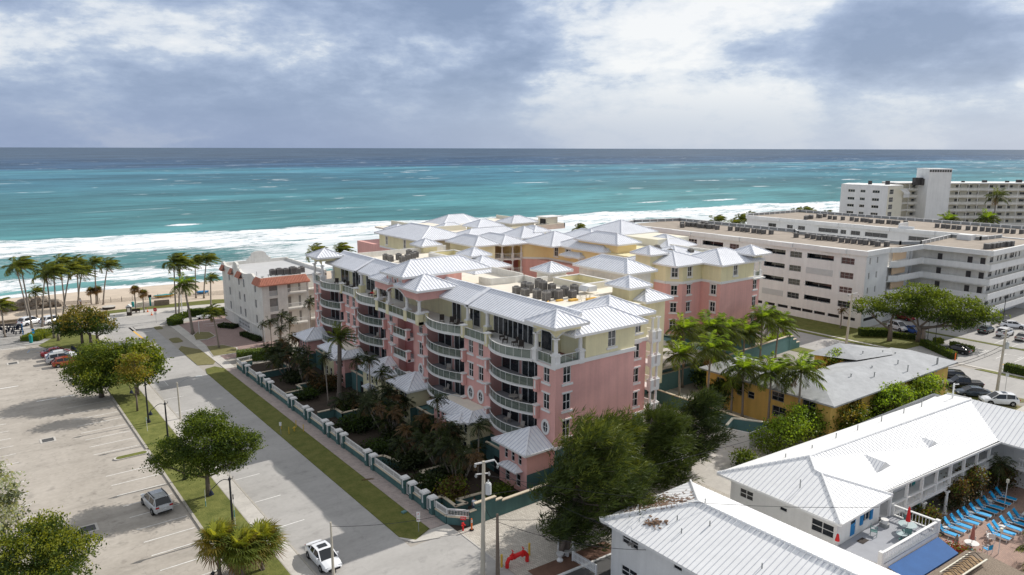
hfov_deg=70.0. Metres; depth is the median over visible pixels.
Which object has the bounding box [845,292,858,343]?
utility pole
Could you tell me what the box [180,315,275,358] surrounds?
forecourt
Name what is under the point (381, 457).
planter wall
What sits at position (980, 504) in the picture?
sun lounger
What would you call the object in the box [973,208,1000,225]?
palm tree
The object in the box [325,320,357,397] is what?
date palm
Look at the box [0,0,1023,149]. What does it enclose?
sky
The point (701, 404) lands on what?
casuarina tree
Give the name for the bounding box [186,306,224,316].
hedge
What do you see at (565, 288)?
air conditioner
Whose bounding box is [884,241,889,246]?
air conditioner
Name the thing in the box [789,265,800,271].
window
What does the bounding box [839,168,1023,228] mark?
seafront hotel
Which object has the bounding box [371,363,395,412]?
palm tree
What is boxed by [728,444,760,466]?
leafy shrub
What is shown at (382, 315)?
sliding door
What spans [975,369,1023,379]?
verge
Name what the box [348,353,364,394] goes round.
palm tree
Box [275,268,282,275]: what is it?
air conditioner
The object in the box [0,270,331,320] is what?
beach
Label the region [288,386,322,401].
garden bush
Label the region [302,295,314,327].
palm tree
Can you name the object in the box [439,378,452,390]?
sliding door
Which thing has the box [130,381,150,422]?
street lamp
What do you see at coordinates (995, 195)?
palm tree
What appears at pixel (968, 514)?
sun lounger
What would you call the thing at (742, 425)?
shed
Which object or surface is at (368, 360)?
palm tree
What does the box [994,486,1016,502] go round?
sun lounger
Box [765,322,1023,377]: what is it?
pavement
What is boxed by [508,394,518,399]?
terrace table
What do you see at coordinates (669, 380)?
podium wall
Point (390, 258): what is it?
air conditioner
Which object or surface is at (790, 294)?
window
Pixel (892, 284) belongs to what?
gallery door
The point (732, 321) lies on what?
palm tree
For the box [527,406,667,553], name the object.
casuarina tree
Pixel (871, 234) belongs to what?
window
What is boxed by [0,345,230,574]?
parking lot
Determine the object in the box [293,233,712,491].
pink condominium
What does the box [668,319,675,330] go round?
window
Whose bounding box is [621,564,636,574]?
window
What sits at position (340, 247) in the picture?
palm tree
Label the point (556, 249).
window
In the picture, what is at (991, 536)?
garden chair
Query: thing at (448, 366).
terrace chair
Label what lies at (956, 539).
stone fountain
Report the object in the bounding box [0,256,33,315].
palm tree
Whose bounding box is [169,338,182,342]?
verge
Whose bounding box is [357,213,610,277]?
seafront condominium
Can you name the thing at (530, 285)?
air conditioner
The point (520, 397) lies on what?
terrace chair
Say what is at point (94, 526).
storm drain
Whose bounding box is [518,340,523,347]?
terrace chair
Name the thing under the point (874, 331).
hedge
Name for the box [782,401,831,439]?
leafy shrub
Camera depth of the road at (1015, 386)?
119.50 m
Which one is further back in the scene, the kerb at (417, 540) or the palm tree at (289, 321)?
the palm tree at (289, 321)
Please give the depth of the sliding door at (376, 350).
113.32 m
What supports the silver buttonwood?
on the parking lot at (69, 470)
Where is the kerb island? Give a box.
[116,451,146,458]
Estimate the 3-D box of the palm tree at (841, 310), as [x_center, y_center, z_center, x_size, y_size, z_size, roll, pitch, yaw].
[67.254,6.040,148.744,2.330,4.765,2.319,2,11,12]
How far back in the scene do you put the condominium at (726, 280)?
126.94 m
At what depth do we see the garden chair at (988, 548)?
66.06 m
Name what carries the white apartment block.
on the ground at (166, 331)
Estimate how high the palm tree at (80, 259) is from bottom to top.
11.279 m
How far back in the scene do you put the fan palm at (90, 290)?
168.58 m
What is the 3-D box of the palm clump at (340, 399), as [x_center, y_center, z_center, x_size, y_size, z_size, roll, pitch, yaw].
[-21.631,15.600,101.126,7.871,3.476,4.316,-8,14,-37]
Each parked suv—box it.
[17,316,39,325]
[38,315,55,324]
[44,351,76,363]
[140,488,172,515]
[887,320,907,331]
[947,369,965,378]
[979,391,1020,406]
[995,326,1013,337]
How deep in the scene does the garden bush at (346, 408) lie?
100.47 m
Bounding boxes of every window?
[345,295,349,306]
[346,311,350,325]
[351,297,354,308]
[351,313,355,327]
[388,328,392,343]
[417,325,422,335]
[418,340,422,357]
[418,363,423,374]
[467,340,473,355]
[467,360,473,379]
[467,385,473,398]
[476,343,483,359]
[476,364,483,384]
[477,390,483,403]
[506,470,509,480]
[516,474,519,486]
[518,455,521,464]
[541,367,550,385]
[541,390,549,413]
[541,419,549,434]
[553,247,558,257]
[561,366,572,386]
[561,390,572,413]
[561,417,571,439]
[606,330,617,349]
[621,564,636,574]
[622,535,637,550]
[632,389,639,409]
[633,365,640,385]
[634,342,641,360]
[635,317,643,335]
[668,301,677,313]
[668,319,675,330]
[670,267,678,278]
[670,284,678,296]
[673,564,681,572]
[685,300,691,313]
[686,283,691,295]
[687,266,692,277]
[709,283,716,296]
[709,300,715,313]
[730,244,738,248]
[732,265,738,276]
[740,487,753,501]
[748,391,754,398]
[751,295,756,307]
[752,279,757,290]
[772,391,783,402]
[772,405,785,416]
[779,506,786,512]
[787,292,798,298]
[788,278,799,285]
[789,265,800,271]
[790,251,801,257]
[803,399,815,411]
[811,517,833,538]
[818,228,837,232]
[838,300,849,307]
[839,286,851,293]
[840,272,852,279]
[841,257,854,264]
[851,231,859,235]
[863,511,869,521]
[865,232,887,237]
[908,236,930,240]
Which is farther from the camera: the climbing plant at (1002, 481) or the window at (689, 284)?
the window at (689, 284)
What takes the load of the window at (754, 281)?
in the condominium at (726, 280)
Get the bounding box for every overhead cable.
[332,506,479,526]
[485,436,762,549]
[493,476,867,507]
[943,345,1002,368]
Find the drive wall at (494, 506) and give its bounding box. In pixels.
[468,484,545,526]
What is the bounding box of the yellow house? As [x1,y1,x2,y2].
[699,343,957,438]
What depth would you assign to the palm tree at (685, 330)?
109.83 m
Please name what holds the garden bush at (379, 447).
on the garden bed at (318, 404)
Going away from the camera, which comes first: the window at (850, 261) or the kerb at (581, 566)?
the kerb at (581, 566)
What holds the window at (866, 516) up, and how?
in the courtyard motel at (892, 465)
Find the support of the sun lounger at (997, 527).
on the motel court
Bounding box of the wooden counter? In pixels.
[154,299,169,305]
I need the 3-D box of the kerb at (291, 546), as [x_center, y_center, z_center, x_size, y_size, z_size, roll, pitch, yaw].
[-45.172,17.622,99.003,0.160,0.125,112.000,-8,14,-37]
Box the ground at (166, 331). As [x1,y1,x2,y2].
[0,305,1023,574]
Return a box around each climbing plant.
[903,501,952,536]
[912,516,942,536]
[935,473,977,512]
[952,463,995,503]
[986,464,1022,494]
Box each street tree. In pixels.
[0,506,109,574]
[107,350,158,410]
[132,404,268,496]
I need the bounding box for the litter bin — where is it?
[29,334,32,342]
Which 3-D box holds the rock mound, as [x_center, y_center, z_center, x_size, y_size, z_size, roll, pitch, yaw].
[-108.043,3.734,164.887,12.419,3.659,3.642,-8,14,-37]
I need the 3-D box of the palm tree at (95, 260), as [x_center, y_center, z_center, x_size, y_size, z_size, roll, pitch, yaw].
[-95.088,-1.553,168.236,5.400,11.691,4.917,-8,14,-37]
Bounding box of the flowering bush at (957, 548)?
[943,538,981,560]
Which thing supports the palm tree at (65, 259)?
on the beach
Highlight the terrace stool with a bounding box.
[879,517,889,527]
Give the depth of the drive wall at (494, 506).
72.76 m
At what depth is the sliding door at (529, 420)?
83.62 m
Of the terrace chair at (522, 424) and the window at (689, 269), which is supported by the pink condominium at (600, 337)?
the terrace chair at (522, 424)
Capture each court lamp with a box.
[998,527,1003,553]
[1004,479,1009,505]
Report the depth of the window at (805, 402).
92.66 m
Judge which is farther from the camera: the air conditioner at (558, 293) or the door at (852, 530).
the air conditioner at (558, 293)
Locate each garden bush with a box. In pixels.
[278,368,313,384]
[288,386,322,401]
[306,372,343,392]
[333,410,383,433]
[334,396,375,411]
[350,436,400,455]
[376,425,414,442]
[382,446,433,474]
[404,468,450,494]
[419,461,471,483]
[431,473,473,503]
[476,479,520,497]
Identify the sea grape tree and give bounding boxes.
[44,304,119,345]
[55,337,133,397]
[108,336,173,394]
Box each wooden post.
[330,522,334,574]
[496,513,499,574]
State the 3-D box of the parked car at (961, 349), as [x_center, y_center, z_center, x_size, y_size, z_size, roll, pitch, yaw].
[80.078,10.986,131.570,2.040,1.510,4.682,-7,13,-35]
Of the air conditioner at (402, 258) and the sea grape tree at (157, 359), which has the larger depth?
the air conditioner at (402, 258)
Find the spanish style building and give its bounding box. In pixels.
[219,251,326,341]
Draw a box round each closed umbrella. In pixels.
[835,534,839,545]
[906,506,910,523]
[970,525,974,542]
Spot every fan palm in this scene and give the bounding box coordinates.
[85,286,94,303]
[92,285,102,303]
[129,285,140,311]
[138,289,148,312]
[190,517,242,574]
[216,522,273,574]
[241,517,289,570]
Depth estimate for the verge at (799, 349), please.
133.39 m
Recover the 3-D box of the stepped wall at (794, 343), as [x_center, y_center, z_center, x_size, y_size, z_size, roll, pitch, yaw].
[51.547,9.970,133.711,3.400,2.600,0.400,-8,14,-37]
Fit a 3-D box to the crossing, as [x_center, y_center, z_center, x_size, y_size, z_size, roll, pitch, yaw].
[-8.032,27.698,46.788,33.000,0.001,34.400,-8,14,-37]
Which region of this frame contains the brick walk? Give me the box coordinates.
[226,367,444,528]
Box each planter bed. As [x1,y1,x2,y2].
[194,332,213,339]
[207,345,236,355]
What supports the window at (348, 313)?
in the pink condominium at (600, 337)
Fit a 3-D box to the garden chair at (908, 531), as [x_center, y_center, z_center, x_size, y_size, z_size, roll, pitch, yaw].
[34.328,21.279,63.587,0.590,0.952,0.591,1,11,5]
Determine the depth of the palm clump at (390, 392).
95.87 m
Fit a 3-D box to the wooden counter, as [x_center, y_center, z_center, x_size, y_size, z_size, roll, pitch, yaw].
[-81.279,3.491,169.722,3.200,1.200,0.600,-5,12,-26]
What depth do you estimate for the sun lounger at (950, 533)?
69.17 m
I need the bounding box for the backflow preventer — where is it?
[505,547,528,568]
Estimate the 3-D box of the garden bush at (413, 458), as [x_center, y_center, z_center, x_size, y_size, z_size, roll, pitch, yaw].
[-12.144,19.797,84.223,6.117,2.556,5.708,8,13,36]
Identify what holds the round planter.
on the seaside lawn at (203, 302)
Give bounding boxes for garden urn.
[556,551,563,561]
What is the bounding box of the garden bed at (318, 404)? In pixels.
[250,358,519,530]
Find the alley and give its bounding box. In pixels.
[637,389,814,497]
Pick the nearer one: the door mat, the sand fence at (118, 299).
the door mat
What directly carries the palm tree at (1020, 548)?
on the motel court
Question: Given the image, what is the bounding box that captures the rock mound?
[3,296,62,311]
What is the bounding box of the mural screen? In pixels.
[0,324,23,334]
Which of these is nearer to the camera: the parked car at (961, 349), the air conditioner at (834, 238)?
the parked car at (961, 349)
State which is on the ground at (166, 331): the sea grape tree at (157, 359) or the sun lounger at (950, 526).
the sea grape tree at (157, 359)
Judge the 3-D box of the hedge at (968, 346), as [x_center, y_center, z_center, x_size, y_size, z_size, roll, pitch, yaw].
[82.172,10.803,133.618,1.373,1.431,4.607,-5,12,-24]
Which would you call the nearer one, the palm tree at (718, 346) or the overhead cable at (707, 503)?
the overhead cable at (707, 503)
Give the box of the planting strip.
[528,542,610,574]
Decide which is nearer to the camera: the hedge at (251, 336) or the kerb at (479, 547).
the kerb at (479, 547)
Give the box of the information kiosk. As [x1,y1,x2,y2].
[126,304,131,315]
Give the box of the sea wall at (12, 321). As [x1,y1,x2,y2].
[0,319,17,323]
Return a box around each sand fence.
[63,300,90,304]
[99,290,223,302]
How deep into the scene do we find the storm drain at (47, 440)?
91.31 m
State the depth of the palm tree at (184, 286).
141.30 m
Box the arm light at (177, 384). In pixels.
[176,375,201,418]
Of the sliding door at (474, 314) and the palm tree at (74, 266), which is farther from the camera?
the palm tree at (74, 266)
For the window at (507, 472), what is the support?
in the pink condominium at (600, 337)
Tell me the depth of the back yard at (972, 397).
109.21 m
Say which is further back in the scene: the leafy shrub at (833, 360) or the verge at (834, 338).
the verge at (834, 338)
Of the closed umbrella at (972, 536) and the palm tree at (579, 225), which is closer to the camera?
the closed umbrella at (972, 536)
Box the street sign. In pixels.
[416,512,419,531]
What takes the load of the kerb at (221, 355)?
on the forecourt
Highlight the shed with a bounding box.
[725,417,767,449]
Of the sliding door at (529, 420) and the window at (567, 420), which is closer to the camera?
the window at (567, 420)
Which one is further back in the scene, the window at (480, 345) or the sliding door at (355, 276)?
the sliding door at (355, 276)
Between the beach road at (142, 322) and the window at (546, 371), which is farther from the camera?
the beach road at (142, 322)
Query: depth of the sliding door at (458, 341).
93.69 m
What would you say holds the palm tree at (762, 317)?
on the ground at (166, 331)
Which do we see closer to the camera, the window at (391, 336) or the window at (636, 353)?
the window at (636, 353)
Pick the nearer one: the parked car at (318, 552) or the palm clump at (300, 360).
the parked car at (318, 552)
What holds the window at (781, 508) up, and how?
in the courtyard motel at (892, 465)
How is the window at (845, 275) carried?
in the white apartment block
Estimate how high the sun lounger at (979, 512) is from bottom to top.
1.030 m
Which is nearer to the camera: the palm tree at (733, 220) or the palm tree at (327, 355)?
the palm tree at (327, 355)
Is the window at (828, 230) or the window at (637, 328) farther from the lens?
the window at (828, 230)
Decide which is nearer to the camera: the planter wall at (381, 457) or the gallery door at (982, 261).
the planter wall at (381, 457)
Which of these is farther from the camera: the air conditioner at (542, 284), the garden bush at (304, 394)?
the garden bush at (304, 394)
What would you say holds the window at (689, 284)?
in the condominium at (726, 280)
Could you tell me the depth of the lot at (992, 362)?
138.64 m
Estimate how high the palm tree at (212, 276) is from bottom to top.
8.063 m
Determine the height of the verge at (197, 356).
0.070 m
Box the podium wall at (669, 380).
[653,335,789,393]
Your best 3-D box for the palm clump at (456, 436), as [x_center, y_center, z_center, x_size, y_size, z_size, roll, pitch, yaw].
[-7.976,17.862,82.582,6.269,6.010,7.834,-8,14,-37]
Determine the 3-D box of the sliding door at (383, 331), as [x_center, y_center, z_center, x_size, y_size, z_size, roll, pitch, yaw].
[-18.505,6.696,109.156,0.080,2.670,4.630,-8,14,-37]
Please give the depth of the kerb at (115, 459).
86.32 m
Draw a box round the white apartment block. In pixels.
[629,209,1023,328]
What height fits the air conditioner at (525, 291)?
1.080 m
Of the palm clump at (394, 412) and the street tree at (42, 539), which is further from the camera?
the palm clump at (394, 412)
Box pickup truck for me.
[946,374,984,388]
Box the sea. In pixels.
[0,147,1023,298]
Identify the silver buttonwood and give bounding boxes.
[0,456,34,546]
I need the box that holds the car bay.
[565,556,610,574]
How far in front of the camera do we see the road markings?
82.36 m
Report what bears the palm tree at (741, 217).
on the beach
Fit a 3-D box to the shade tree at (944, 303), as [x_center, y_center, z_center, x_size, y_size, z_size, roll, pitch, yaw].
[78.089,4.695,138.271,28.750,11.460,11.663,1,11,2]
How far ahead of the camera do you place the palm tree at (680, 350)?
104.58 m
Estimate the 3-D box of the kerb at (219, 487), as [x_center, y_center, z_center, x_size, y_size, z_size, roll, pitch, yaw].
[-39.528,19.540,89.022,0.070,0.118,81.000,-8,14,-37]
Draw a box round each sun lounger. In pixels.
[940,524,960,536]
[942,516,966,533]
[949,513,971,531]
[956,510,979,527]
[962,506,984,523]
[969,502,991,518]
[976,498,998,515]
[982,495,1004,512]
[986,523,1011,542]
[988,491,1010,507]
[992,519,1015,538]
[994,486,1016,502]
[998,515,1023,533]
[1006,512,1023,526]
[1012,508,1023,520]
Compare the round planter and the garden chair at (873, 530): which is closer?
the garden chair at (873, 530)
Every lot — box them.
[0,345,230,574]
[875,307,1023,375]
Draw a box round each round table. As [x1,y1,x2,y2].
[896,531,907,539]
[898,520,916,530]
[964,539,979,550]
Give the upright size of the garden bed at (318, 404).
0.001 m
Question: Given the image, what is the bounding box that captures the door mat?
[857,537,868,543]
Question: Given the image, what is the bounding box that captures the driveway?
[460,476,729,574]
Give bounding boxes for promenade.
[0,303,224,332]
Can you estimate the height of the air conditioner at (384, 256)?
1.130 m
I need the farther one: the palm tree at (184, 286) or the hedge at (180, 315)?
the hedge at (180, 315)
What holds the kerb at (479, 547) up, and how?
on the ground at (166, 331)
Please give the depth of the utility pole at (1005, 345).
108.15 m
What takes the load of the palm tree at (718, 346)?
on the alley
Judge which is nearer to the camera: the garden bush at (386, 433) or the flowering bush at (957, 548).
the flowering bush at (957, 548)
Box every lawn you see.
[39,332,101,359]
[64,299,223,315]
[108,379,290,574]
[758,309,919,348]
[994,404,1021,409]
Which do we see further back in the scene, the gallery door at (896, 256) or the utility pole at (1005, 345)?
the gallery door at (896, 256)
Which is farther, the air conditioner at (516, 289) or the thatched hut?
the air conditioner at (516, 289)
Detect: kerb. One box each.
[106,335,316,574]
[110,396,147,448]
[114,450,147,460]
[139,389,291,574]
[147,450,215,547]
[206,345,237,356]
[398,536,439,542]
[461,534,500,563]
[558,553,610,574]
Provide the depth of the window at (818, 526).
62.86 m
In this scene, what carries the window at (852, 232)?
in the white apartment block
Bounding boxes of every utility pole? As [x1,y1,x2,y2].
[474,459,498,574]
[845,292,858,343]
[995,328,1013,390]
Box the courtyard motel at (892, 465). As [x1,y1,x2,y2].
[717,383,1023,574]
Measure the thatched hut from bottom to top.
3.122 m
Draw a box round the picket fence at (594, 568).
[572,541,596,574]
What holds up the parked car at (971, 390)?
on the back yard at (972, 397)
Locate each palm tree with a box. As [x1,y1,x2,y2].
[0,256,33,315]
[0,297,18,336]
[6,256,41,328]
[27,285,46,316]
[30,266,66,338]
[31,259,56,326]
[40,262,72,340]
[52,253,76,305]
[59,261,86,335]
[69,264,98,306]
[72,254,89,299]
[86,256,105,304]
[98,257,122,304]
[162,253,189,313]
[166,252,199,312]
[168,272,199,334]
[190,254,207,297]
[196,252,221,298]
[202,303,227,347]
[204,272,220,305]
[257,320,267,344]
[264,316,276,342]
[273,322,287,337]
[275,309,291,337]
[284,314,298,343]
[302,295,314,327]
[305,243,327,262]
[317,350,333,403]
[331,242,356,252]
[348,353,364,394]
[360,351,379,390]
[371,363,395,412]
[428,390,448,438]
[441,418,460,462]
[469,415,493,478]
[571,223,587,230]
[662,335,699,395]
[664,312,707,387]
[686,329,740,391]
[693,309,734,360]
[707,312,748,355]
[708,214,726,224]
[719,350,767,417]
[721,372,748,413]
[727,217,741,223]
[728,315,764,354]
[735,213,746,223]
[741,302,787,355]
[747,350,795,422]
[763,308,799,359]
[777,350,828,403]
[797,206,812,212]
[837,305,848,327]
[937,210,960,223]
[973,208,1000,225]
[984,186,1011,219]
[988,452,1017,494]
[1014,532,1023,570]
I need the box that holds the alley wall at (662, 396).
[656,389,745,425]
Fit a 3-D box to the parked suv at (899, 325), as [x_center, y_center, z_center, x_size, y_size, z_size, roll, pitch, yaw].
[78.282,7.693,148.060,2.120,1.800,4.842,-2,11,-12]
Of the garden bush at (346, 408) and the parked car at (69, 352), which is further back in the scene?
the parked car at (69, 352)
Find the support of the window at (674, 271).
in the condominium at (726, 280)
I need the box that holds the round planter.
[102,305,115,309]
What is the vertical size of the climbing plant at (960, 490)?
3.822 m
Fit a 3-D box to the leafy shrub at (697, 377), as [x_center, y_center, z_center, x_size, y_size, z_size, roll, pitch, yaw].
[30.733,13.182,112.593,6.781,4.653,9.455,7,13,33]
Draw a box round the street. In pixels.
[107,329,409,574]
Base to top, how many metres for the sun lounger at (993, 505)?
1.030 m
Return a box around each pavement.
[99,335,314,574]
[171,325,234,368]
[409,524,459,542]
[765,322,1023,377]
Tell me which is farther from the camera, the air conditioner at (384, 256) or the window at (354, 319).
the air conditioner at (384, 256)
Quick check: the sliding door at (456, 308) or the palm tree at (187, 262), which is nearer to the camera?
the sliding door at (456, 308)
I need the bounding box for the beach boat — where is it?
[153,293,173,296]
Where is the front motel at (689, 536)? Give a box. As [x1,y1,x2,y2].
[599,479,899,574]
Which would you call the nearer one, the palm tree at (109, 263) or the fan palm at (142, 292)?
the fan palm at (142, 292)
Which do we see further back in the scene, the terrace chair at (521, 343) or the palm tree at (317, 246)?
the palm tree at (317, 246)
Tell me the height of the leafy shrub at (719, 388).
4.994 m
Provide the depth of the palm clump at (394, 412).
91.68 m
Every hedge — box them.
[20,328,54,340]
[166,311,188,322]
[167,318,183,325]
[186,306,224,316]
[217,322,238,328]
[236,346,276,360]
[239,330,261,341]
[858,327,888,336]
[892,331,915,339]
[919,339,957,358]
[932,337,944,343]
[949,341,974,351]
[1002,362,1023,375]
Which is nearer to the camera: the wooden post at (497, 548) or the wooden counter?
the wooden post at (497, 548)
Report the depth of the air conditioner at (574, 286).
96.79 m
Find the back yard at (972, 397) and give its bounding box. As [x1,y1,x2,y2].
[945,386,978,399]
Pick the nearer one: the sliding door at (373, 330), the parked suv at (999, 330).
the sliding door at (373, 330)
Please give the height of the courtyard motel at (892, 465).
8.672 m
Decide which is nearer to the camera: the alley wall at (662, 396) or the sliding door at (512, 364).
the sliding door at (512, 364)
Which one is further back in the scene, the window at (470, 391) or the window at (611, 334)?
the window at (470, 391)
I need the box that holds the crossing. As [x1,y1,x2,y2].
[337,534,514,574]
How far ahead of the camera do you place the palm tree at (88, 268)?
164.91 m
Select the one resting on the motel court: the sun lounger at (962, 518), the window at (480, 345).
the sun lounger at (962, 518)
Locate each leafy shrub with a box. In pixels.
[688,359,719,386]
[698,378,733,407]
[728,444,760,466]
[743,409,821,454]
[762,333,784,342]
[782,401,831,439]
[823,347,848,366]
[832,399,872,430]
[866,380,922,419]
[903,368,952,402]
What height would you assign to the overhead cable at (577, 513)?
6.176 m
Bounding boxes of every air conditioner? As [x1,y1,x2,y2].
[269,269,275,275]
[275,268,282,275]
[283,268,288,274]
[288,266,296,274]
[382,253,388,259]
[387,255,393,261]
[399,255,405,262]
[404,254,410,260]
[410,252,415,258]
[512,285,520,293]
[521,281,527,287]
[521,288,529,295]
[526,282,533,291]
[532,288,541,298]
[535,278,542,287]
[539,280,547,290]
[542,290,550,301]
[548,283,555,289]
[554,288,562,299]
[560,285,568,296]
[568,289,576,297]
[570,284,578,293]
[816,235,821,239]
[832,236,837,240]
[845,238,850,242]
[851,238,856,243]
[875,241,880,246]
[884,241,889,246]
[983,243,991,248]
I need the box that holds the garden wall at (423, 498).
[236,355,468,525]
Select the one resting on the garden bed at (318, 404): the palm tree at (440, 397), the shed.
the palm tree at (440, 397)
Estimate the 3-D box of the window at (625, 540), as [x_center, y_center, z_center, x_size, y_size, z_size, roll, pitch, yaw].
[9.748,20.839,59.991,0.090,0.850,1.800,-8,14,-37]
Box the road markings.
[0,319,1022,574]
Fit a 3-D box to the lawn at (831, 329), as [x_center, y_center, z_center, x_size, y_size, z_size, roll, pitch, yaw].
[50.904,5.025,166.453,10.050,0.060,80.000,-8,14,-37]
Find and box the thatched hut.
[928,550,1023,574]
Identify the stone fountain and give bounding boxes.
[954,534,958,544]
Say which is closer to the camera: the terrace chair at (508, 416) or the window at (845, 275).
the terrace chair at (508, 416)
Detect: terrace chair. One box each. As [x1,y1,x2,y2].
[446,363,450,370]
[504,412,510,422]
[511,336,518,345]
[515,393,522,401]
[517,420,524,427]
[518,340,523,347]
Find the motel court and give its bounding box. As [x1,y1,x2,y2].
[927,482,1023,574]
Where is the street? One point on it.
(315, 498)
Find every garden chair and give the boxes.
[870,525,877,536]
[902,529,911,537]
[982,544,993,554]
[986,533,995,543]
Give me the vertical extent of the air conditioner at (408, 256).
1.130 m
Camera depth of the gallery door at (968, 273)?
151.48 m
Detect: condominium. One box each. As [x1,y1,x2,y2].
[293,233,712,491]
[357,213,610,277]
[500,219,771,356]
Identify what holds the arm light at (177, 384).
on the kerb at (291, 546)
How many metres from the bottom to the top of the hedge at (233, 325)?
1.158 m
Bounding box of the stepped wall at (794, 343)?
[789,335,799,349]
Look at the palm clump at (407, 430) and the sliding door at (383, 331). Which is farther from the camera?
the sliding door at (383, 331)
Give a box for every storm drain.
[39,436,56,443]
[78,522,99,533]
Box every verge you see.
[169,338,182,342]
[179,346,214,364]
[206,366,428,539]
[757,337,814,354]
[784,327,881,347]
[883,323,1023,350]
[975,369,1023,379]
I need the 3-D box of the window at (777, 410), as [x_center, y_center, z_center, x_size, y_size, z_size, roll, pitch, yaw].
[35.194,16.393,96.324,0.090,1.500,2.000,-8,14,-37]
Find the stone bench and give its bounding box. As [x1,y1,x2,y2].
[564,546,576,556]
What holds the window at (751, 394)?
in the yellow house
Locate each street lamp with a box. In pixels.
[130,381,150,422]
[149,400,168,437]
[209,476,233,527]
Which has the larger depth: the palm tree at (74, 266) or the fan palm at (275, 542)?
the palm tree at (74, 266)
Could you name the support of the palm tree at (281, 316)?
on the forecourt
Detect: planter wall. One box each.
[262,363,291,377]
[285,382,314,393]
[317,408,359,420]
[377,454,400,469]
[417,465,456,489]
[437,492,481,514]
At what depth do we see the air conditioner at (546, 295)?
92.32 m
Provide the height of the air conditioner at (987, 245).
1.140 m
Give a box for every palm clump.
[259,337,291,367]
[266,344,296,375]
[272,332,298,361]
[289,343,318,382]
[327,385,379,411]
[355,393,409,434]
[358,381,415,424]
[387,419,437,455]
[405,416,467,464]
[408,409,438,443]
[424,436,489,479]
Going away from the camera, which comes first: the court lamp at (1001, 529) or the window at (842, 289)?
the court lamp at (1001, 529)
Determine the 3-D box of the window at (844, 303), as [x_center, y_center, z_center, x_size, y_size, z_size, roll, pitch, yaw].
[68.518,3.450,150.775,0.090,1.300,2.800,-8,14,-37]
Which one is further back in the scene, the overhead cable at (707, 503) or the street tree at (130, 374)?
the street tree at (130, 374)
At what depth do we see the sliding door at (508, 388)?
85.86 m
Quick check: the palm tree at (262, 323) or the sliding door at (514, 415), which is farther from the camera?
the palm tree at (262, 323)
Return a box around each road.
[0,311,202,347]
[756,324,1023,398]
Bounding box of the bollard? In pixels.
[500,554,502,566]
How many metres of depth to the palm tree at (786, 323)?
125.33 m
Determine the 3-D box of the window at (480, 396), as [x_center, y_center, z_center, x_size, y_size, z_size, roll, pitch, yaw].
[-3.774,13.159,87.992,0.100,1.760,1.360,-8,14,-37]
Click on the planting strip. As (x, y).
(554, 567)
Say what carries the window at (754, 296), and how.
in the condominium at (726, 280)
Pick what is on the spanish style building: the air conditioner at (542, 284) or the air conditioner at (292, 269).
the air conditioner at (292, 269)
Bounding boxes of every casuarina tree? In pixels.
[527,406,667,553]
[585,405,669,516]
[635,395,714,494]
[675,384,737,469]
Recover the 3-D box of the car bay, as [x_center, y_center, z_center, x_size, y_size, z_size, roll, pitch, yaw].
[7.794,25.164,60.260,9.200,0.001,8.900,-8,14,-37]
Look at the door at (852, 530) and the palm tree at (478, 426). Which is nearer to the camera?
the door at (852, 530)
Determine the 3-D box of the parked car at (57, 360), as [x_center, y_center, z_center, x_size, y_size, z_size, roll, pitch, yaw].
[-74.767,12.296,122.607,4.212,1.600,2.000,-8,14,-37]
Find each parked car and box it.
[40,346,70,356]
[44,349,74,356]
[51,356,73,367]
[305,539,341,572]
[895,312,915,320]
[904,325,921,334]
[945,344,972,354]
[954,385,990,396]
[977,325,994,333]
[998,320,1023,328]
[1014,332,1023,340]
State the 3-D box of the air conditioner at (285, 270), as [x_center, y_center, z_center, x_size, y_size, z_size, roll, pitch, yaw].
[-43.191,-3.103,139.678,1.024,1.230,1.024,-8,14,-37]
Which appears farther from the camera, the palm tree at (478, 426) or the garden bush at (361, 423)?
the garden bush at (361, 423)
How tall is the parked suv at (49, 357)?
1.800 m
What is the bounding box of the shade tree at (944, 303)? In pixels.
[843,280,1010,344]
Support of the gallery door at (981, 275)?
in the white apartment block
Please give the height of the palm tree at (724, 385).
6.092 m
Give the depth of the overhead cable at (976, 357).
107.73 m
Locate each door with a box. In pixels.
[330,291,338,301]
[331,309,339,319]
[341,269,348,281]
[352,272,359,285]
[366,276,374,290]
[368,306,378,317]
[369,325,378,334]
[369,345,379,355]
[380,289,387,295]
[380,311,384,318]
[380,327,385,337]
[381,347,385,356]
[395,289,403,301]
[438,333,451,345]
[438,355,451,367]
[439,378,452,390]
[452,302,460,320]
[454,336,463,348]
[454,359,464,371]
[455,382,464,394]
[470,308,479,326]
[494,315,533,344]
[502,357,518,372]
[502,382,518,397]
[502,408,518,421]
[521,414,536,426]
[522,361,536,376]
[522,387,536,402]
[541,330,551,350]
[849,519,856,537]
[889,281,903,288]
[891,267,904,274]
[892,252,906,260]
[936,267,940,273]
[964,285,968,291]
[965,271,970,276]
[967,256,972,262]
[976,287,981,292]
[978,272,983,278]
[980,258,985,263]
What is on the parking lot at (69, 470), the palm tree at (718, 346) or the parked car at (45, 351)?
the parked car at (45, 351)

